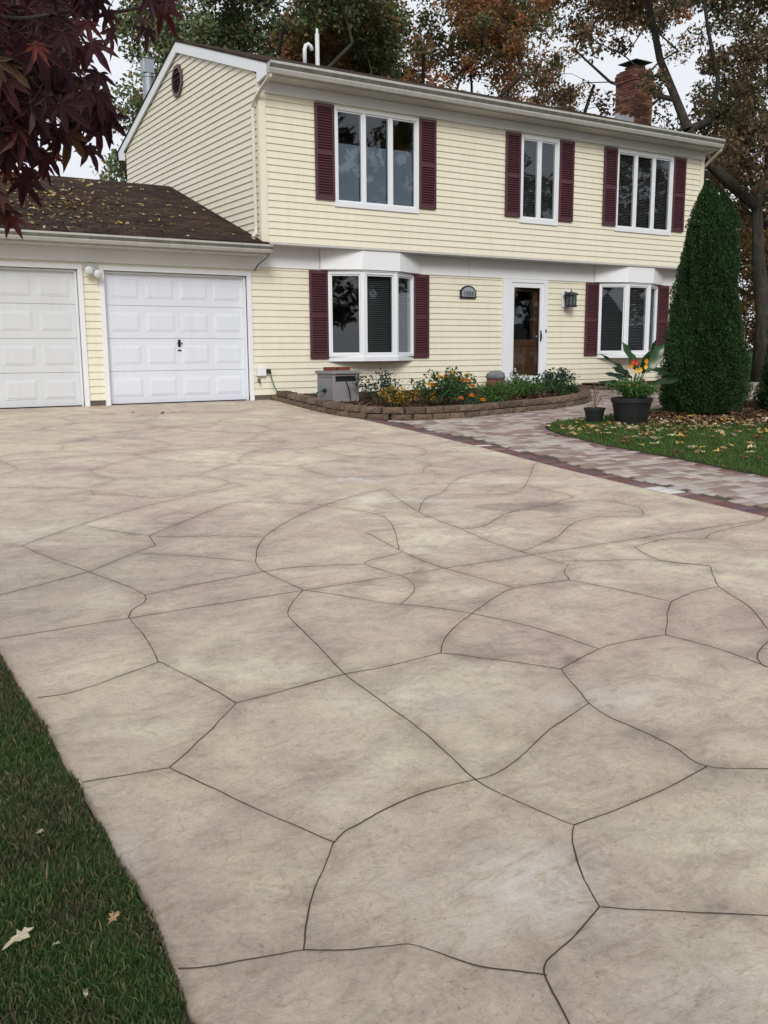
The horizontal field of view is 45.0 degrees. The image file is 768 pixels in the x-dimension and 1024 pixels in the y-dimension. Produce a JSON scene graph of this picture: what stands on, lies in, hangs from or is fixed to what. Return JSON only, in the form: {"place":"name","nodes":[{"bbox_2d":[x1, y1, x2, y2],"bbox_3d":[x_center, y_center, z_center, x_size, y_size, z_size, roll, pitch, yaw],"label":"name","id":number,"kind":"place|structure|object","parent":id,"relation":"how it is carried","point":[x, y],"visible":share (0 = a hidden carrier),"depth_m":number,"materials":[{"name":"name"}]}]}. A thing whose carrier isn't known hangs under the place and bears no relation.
{"place":"outdoors","nodes":[
{"label":"outdoors","id":0,"kind":"place"},
{"bbox_2d":[0,655,193,1023],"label":"lawn","id":1,"kind":"structure","parent":0,"point":[76,853],"depth_m":2.34,"materials":[{"name":"green plant"}]},
{"bbox_2d":[2,927,33,949],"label":"fallen leaf","id":2,"kind":"object","parent":1,"relation":"on","point":[23,934],"visible":1,"depth_m":2.20,"materials":[{"name":"beige plant"}]},
{"bbox_2d":[0,0,184,238],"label":"japanese maple","id":3,"kind":"object","parent":1,"relation":"on","point":[45,53],"visible":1,"depth_m":2.03,"materials":[{"name":"red plant"}]},
{"bbox_2d":[108,911,120,923],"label":"fallen leaf","id":4,"kind":"object","parent":1,"relation":"on","point":[113,915],"visible":1,"depth_m":2.28,"materials":[{"name":"brown plant"}]},
{"bbox_2d":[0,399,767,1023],"bbox_3d":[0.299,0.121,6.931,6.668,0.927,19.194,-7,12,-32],"label":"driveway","id":5,"kind":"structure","parent":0,"point":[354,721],"depth_m":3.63,"materials":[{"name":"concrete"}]},
{"bbox_2d":[12,0,767,349],"label":"sky","id":6,"kind":"structure","parent":0,"point":[683,77],"materials":[{"name":"white"}]},
{"bbox_2d":[47,352,753,1011],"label":"ground","id":7,"kind":"structure","parent":0,"point":[93,816],"depth_m":2.50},
{"bbox_2d":[90,37,169,181],"bbox_3d":[-6.619,-8.214,26.195,3.069,9.593,2.875,0,10,0],"label":"oak tree","id":8,"kind":"object","parent":7,"relation":"on","point":[125,110],"visible":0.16,"depth_m":25.31,"materials":[{"name":"green plant"}]},
{"bbox_2d":[109,0,413,79],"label":"oak tree","id":9,"kind":"object","parent":7,"relation":"on","point":[205,28],"visible":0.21,"depth_m":28.62,"materials":[{"name":"green plant"}]},
{"bbox_2d":[204,0,419,80],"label":"oak tree","id":10,"kind":"object","parent":7,"relation":"on","point":[394,65],"visible":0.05,"depth_m":31.73,"materials":[{"name":"green plant"}]},
{"bbox_2d":[0,28,725,408],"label":"house","id":11,"kind":"structure","parent":7,"relation":"on","point":[374,224],"depth_m":17.02,"materials":[{"name":"beige plastic"}]},
{"bbox_2d":[0,269,81,408],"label":"garage door","id":12,"kind":"structure","parent":11,"relation":"in","point":[39,360],"depth_m":14.43,"materials":[{"name":"paint"}]},
{"bbox_2d":[0,173,165,232],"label":"roof leaf drift","id":13,"kind":"object","parent":11,"relation":"on","point":[66,203],"visible":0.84,"depth_m":15.37,"materials":[{"name":"brown plant"}]},
{"bbox_2d":[85,263,101,277],"bbox_3d":[-4.557,-3.775,14.497,0.259,0.238,0.242,-7,12,-32],"label":"floodlight","id":14,"kind":"object","parent":11,"relation":"attached to","point":[90,268],"visible":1,"depth_m":14.45,"materials":[{"name":"white metal"}]},
{"bbox_2d":[105,273,245,404],"bbox_3d":[-3.463,-2.901,15.629,2.462,2.158,0.095,-7,12,-32],"label":"garage door","id":15,"kind":"structure","parent":11,"relation":"in","point":[172,339],"depth_m":15.59,"materials":[{"name":"paint"}]},
{"bbox_2d":[256,367,270,383],"bbox_3d":[-2.115,-2.412,16.380,0.258,0.289,0.103,-7,12,-32],"label":"outlet box","id":16,"kind":"object","parent":11,"relation":"attached to","point":[262,371],"visible":1,"depth_m":16.34,"materials":[{"name":"plastic"}]},
{"bbox_2d":[270,374,322,395],"bbox_3d":[-1.512,-2.173,16.049,1.290,0.429,0.122,9,14,43],"label":"hose","id":17,"kind":"object","parent":16,"relation":"attached to","point":[276,389],"visible":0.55,"depth_m":16.41,"materials":[{"name":"green rubber"}]},
{"bbox_2d":[328,271,362,356],"bbox_3d":[-0.701,-3.619,17.002,0.640,1.528,0.120,-1,10,-6],"label":"window","id":18,"kind":"structure","parent":11,"relation":"in","point":[330,273],"depth_m":16.95,"materials":[{"name":"plastic"}]},
{"bbox_2d":[334,105,418,213],"bbox_3d":[-0.139,-6.272,16.631,1.779,1.671,0.125,-7,12,-32],"label":"window","id":19,"kind":"structure","parent":11,"relation":"in","point":[372,160],"depth_m":16.66,"materials":[{"name":"plastic"}]},
{"bbox_2d":[365,272,395,356],"bbox_3d":[-0.096,-3.660,17.219,0.697,1.528,0.130,-7,12,-32],"label":"window","id":20,"kind":"structure","parent":11,"relation":"in","point":[377,274],"depth_m":17.26,"materials":[{"name":"plastic"}]},
{"bbox_2d":[397,273,413,355],"bbox_3d":[0.358,-3.741,17.666,0.130,1.528,0.640,6,11,31],"label":"window","id":21,"kind":"structure","parent":11,"relation":"in","point":[410,278],"depth_m":17.83,"materials":[{"name":"plastic"}]},
{"bbox_2d":[460,286,475,298],"bbox_3d":[1.681,-4.391,18.511,0.390,0.247,0.040,-7,12,-32],"label":"house number plaque","id":22,"kind":"object","parent":11,"relation":"attached to","point":[467,291],"visible":1,"depth_m":18.49,"materials":[{"name":"black metal"}]},
{"bbox_2d":[513,287,538,375],"bbox_3d":[2.941,-3.789,19.584,0.860,1.985,0.100,-7,12,-32],"label":"front door","id":23,"kind":"structure","parent":11,"relation":"in","point":[525,352],"depth_m":19.71,"materials":[{"name":"brown wood"}]},
{"bbox_2d":[510,282,543,379],"bbox_3d":[3.010,-3.778,19.468,0.892,2.001,0.110,-7,12,-32],"label":"storm door","id":24,"kind":"structure","parent":11,"relation":"in","point":[514,284],"depth_m":19.55,"materials":[{"name":"plastic"}]},
{"bbox_2d":[519,134,559,225],"bbox_3d":[3.091,-6.643,18.646,1.019,1.671,0.135,-7,12,-32],"label":"window","id":25,"kind":"structure","parent":11,"relation":"in","point":[540,220],"depth_m":18.66,"materials":[{"name":"plastic"}]},
{"bbox_2d":[562,289,578,306],"bbox_3d":[3.996,-4.565,19.817,0.320,0.370,0.320,-7,12,-32],"label":"wall lantern","id":26,"kind":"object","parent":11,"relation":"attached to","point":[569,298],"depth_m":19.76,"materials":[{"name":"plastic"}]},
{"bbox_2d":[597,284,626,353],"bbox_3d":[5.043,-4.277,20.582,0.640,1.528,0.130,-1,10,-6],"label":"window","id":27,"kind":"structure","parent":11,"relation":"in","point":[624,304],"depth_m":20.58,"materials":[{"name":"plastic"}]},
{"bbox_2d":[627,284,649,353],"bbox_3d":[5.643,-4.317,20.790,0.684,1.528,0.130,-7,12,-32],"label":"window","id":28,"kind":"structure","parent":11,"relation":"in","point":[646,287],"depth_m":20.86,"materials":[{"name":"plastic"}]},
{"bbox_2d":[614,149,673,235],"bbox_3d":[5.644,-6.935,20.235,1.751,1.671,0.135,-7,12,-32],"label":"window","id":29,"kind":"structure","parent":11,"relation":"in","point":[633,228],"depth_m":20.27,"materials":[{"name":"plastic"}]},
{"bbox_2d":[648,285,657,350],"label":"window","id":30,"kind":"structure","parent":11,"relation":"in","point":[654,288],"depth_m":21.42,"materials":[{"name":"plastic"}]},
{"bbox_2d":[260,0,562,105],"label":"oak tree","id":31,"kind":"object","parent":7,"relation":"on","point":[477,29],"visible":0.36,"depth_m":31.77,"materials":[{"name":"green plant"}]},
{"bbox_2d":[445,0,694,112],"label":"oak tree","id":32,"kind":"object","parent":7,"relation":"on","point":[556,56],"visible":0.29,"depth_m":37.36,"materials":[{"name":"orange plant"}]},
{"bbox_2d":[521,0,767,381],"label":"oak tree","id":33,"kind":"object","parent":7,"relation":"on","point":[737,135],"visible":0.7,"depth_m":24.27,"materials":[{"name":"brown plant"}]},
{"bbox_2d":[677,0,767,259],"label":"oak tree","id":34,"kind":"object","parent":7,"relation":"on","point":[752,60],"visible":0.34,"depth_m":34.71,"materials":[{"name":"brown plant"}]},
{"bbox_2d":[737,200,767,351],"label":"autumn tree","id":35,"kind":"object","parent":7,"relation":"on","point":[746,275],"visible":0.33,"depth_m":28.94,"materials":[{"name":"brown plant"}]},
{"bbox_2d":[742,231,767,344],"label":"autumn tree","id":36,"kind":"object","parent":7,"relation":"on","point":[745,248],"depth_m":35.06,"materials":[{"name":"brown plant"}]},
{"bbox_2d":[300,387,576,413],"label":"flower bed soil","id":37,"kind":"structure","parent":0,"point":[418,403],"depth_m":16.10,"materials":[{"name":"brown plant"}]},
{"bbox_2d":[315,370,360,401],"bbox_3d":[-0.784,-2.127,15.777,0.580,0.550,0.650,-7,12,-32],"label":"hose reel box","id":38,"kind":"object","parent":37,"relation":"on","point":[336,385],"visible":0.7,"depth_m":15.59,"materials":[{"name":"grey plastic"}]},
{"bbox_2d":[323,367,336,370],"bbox_3d":[-0.914,-2.426,15.721,0.210,0.058,0.100,-8,12,-37],"label":"brick","id":39,"kind":"object","parent":38,"relation":"on","point":[329,368],"visible":1,"depth_m":15.67,"materials":[{"name":"red brick"}]},
{"bbox_2d":[337,367,349,369],"bbox_3d":[-0.695,-2.445,15.823,0.210,0.058,0.100,-5,11,-25],"label":"brick","id":40,"kind":"object","parent":38,"relation":"on","point":[343,368],"visible":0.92,"depth_m":15.78,"materials":[{"name":"red brick"}]},
{"bbox_2d":[350,368,402,402],"bbox_3d":[-0.128,-2.106,15.447,0.864,0.593,0.654,-2,10,-7],"label":"rose bush","id":41,"kind":"object","parent":37,"relation":"on","point":[383,383],"visible":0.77,"depth_m":15.46,"materials":[{"name":"green plant"}]},
{"bbox_2d":[377,386,418,406],"bbox_3d":[0.253,-1.861,14.904,0.669,0.343,0.590,1,10,7],"label":"marigold plant","id":42,"kind":"object","parent":37,"relation":"on","point":[398,395],"visible":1,"depth_m":14.82,"materials":[{"name":"yellow plant"}]},
{"bbox_2d":[417,387,435,404],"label":"marigold plant","id":43,"kind":"object","parent":37,"relation":"on","point":[430,400],"visible":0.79,"depth_m":15.14,"materials":[{"name":"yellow plant"}]},
{"bbox_2d":[407,366,480,405],"bbox_3d":[0.972,-2.064,15.226,1.194,0.643,1.322,0,10,1],"label":"dahlia plant","id":44,"kind":"object","parent":37,"relation":"on","point":[456,386],"visible":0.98,"depth_m":15.02,"materials":[{"name":"green plant"}]},
{"bbox_2d":[458,394,485,404],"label":"dahlia plant","id":45,"kind":"object","parent":37,"relation":"on","point":[463,401],"visible":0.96,"depth_m":14.47,"materials":[{"name":"green plant"}]},
{"bbox_2d":[472,393,511,402],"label":"ground cover clump","id":46,"kind":"object","parent":37,"relation":"on","point":[494,398],"visible":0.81,"depth_m":15.62,"materials":[{"name":"green plant"}]},
{"bbox_2d":[485,370,505,387],"bbox_3d":[2.250,-2.643,18.637,0.403,0.400,0.408,-7,12,-32],"label":"stone ornament","id":47,"kind":"object","parent":37,"relation":"on","point":[493,376],"visible":0.7,"depth_m":18.48,"materials":[{"name":"stone"}]},
{"bbox_2d":[476,380,525,399],"bbox_3d":[2.050,-2.140,16.304,0.902,0.377,0.820,0,10,4],"label":"ground cover clump","id":48,"kind":"object","parent":37,"relation":"on","point":[488,390],"visible":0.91,"depth_m":16.20,"materials":[{"name":"green plant"}]},
{"bbox_2d":[504,367,529,384],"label":"white flower plant","id":49,"kind":"object","parent":37,"relation":"on","point":[516,375],"visible":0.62,"depth_m":18.25,"materials":[{"name":"green plant"}]},
{"bbox_2d":[501,375,554,396],"bbox_3d":[2.628,-2.322,17.129,1.053,0.421,0.800,-7,12,-32],"label":"ground cover clump","id":50,"kind":"object","parent":37,"relation":"on","point":[532,389],"visible":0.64,"depth_m":16.98,"materials":[{"name":"green plant"}]},
{"bbox_2d":[532,367,579,392],"bbox_3d":[3.300,-2.592,18.220,0.985,0.517,0.828,-7,12,-32],"label":"dark shrub","id":51,"kind":"object","parent":37,"relation":"on","point":[548,375],"visible":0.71,"depth_m":18.08,"materials":[{"name":"green plant"}]},
{"bbox_2d":[549,377,578,394],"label":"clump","id":52,"kind":"object","parent":37,"relation":"on","point":[565,388],"visible":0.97,"depth_m":17.26,"materials":[{"name":"green plant"}]},
{"bbox_2d":[364,382,767,516],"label":"walkway","id":53,"kind":"structure","parent":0,"point":[517,434],"depth_m":10.41,"materials":[{"name":"grey brick"}]},
{"bbox_2d":[271,386,591,420],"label":"retaining wall","id":54,"kind":"structure","parent":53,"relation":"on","point":[581,396],"depth_m":14.42,"materials":[{"name":"stone"}]},
{"bbox_2d":[581,381,659,389],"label":"retaining wall","id":55,"kind":"structure","parent":53,"relation":"on","point":[596,387],"depth_m":20.22,"materials":[{"name":"stone"}]},
{"bbox_2d":[383,420,767,509],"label":"walkway bedding","id":56,"kind":"object","parent":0,"point":[593,469],"visible":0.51,"depth_m":10.17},
{"bbox_2d":[546,400,767,476],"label":"lawn","id":57,"kind":"structure","parent":0,"point":[690,460],"depth_m":11.25,"materials":[{"name":"green plant"}]},
{"bbox_2d":[584,407,604,422],"bbox_3d":[3.094,-1.425,13.650,0.315,0.220,0.315,-7,12,-32],"label":"planter","id":58,"kind":"object","parent":57,"relation":"on","point":[592,414],"visible":0.93,"depth_m":13.54,"materials":[{"name":"plastic"}]},
{"bbox_2d":[587,383,605,407],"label":"twiggy plant","id":59,"kind":"object","parent":58,"relation":"on","point":[595,396],"visible":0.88,"depth_m":13.61,"materials":[{"name":"brown plant"}]},
{"bbox_2d":[611,397,652,424],"bbox_3d":[3.604,-1.474,13.525,0.598,0.385,0.598,-7,12,-32],"label":"planter","id":60,"kind":"object","parent":57,"relation":"on","point":[630,411],"visible":0.94,"depth_m":13.31,"materials":[{"name":"plastic"}]},
{"bbox_2d":[605,376,660,398],"bbox_3d":[3.609,-1.789,13.445,0.619,0.363,0.774,-7,12,-32],"label":"potted plant","id":61,"kind":"object","parent":60,"relation":"in","point":[637,389],"visible":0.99,"depth_m":13.38,"materials":[{"name":"green plant"}]},
{"bbox_2d":[598,337,681,396],"bbox_3d":[3.889,-2.045,14.151,2.043,1.232,0.369,-7,12,-32],"label":"canna plant","id":62,"kind":"object","parent":60,"relation":"in","point":[651,359],"visible":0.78,"depth_m":14.09,"materials":[{"name":"green plant"}]},
{"bbox_2d":[546,412,763,438],"bbox_3d":[4.578,-1.311,13.620,4.745,0.155,2.960,-7,12,-32],"label":"lawn leaf drift","id":63,"kind":"object","parent":57,"relation":"on","point":[673,428],"visible":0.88,"depth_m":13.16,"materials":[{"name":"plant"}]},
{"bbox_2d":[649,401,767,424],"bbox_3d":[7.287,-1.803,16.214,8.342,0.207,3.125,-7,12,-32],"label":"mulch","id":64,"kind":"object","parent":57,"relation":"on","point":[749,405],"visible":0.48,"depth_m":14.66,"materials":[{"name":"brown wood"}]},
{"bbox_2d":[658,179,753,414],"bbox_3d":[5.276,-3.432,15.070,1.500,3.754,1.503,5,11,27],"label":"arborvitae","id":65,"kind":"object","parent":64,"relation":"on","point":[705,357],"visible":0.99,"depth_m":14.76,"materials":[{"name":"green plant"}]},
{"bbox_2d":[751,327,767,409],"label":"arborvitae","id":66,"kind":"object","parent":64,"relation":"on","point":[761,387],"visible":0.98,"depth_m":16.06,"materials":[{"name":"green plant"}]},
{"bbox_2d":[746,444,756,448],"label":"fallen leaf","id":67,"kind":"object","parent":57,"relation":"on","point":[751,447],"visible":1,"depth_m":10.89,"materials":[{"name":"beige plant"}]},
{"bbox_2d":[753,434,763,438],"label":"fallen leaf","id":68,"kind":"object","parent":57,"relation":"on","point":[759,436],"visible":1,"depth_m":11.82,"materials":[{"name":"brown plant"}]}
]}

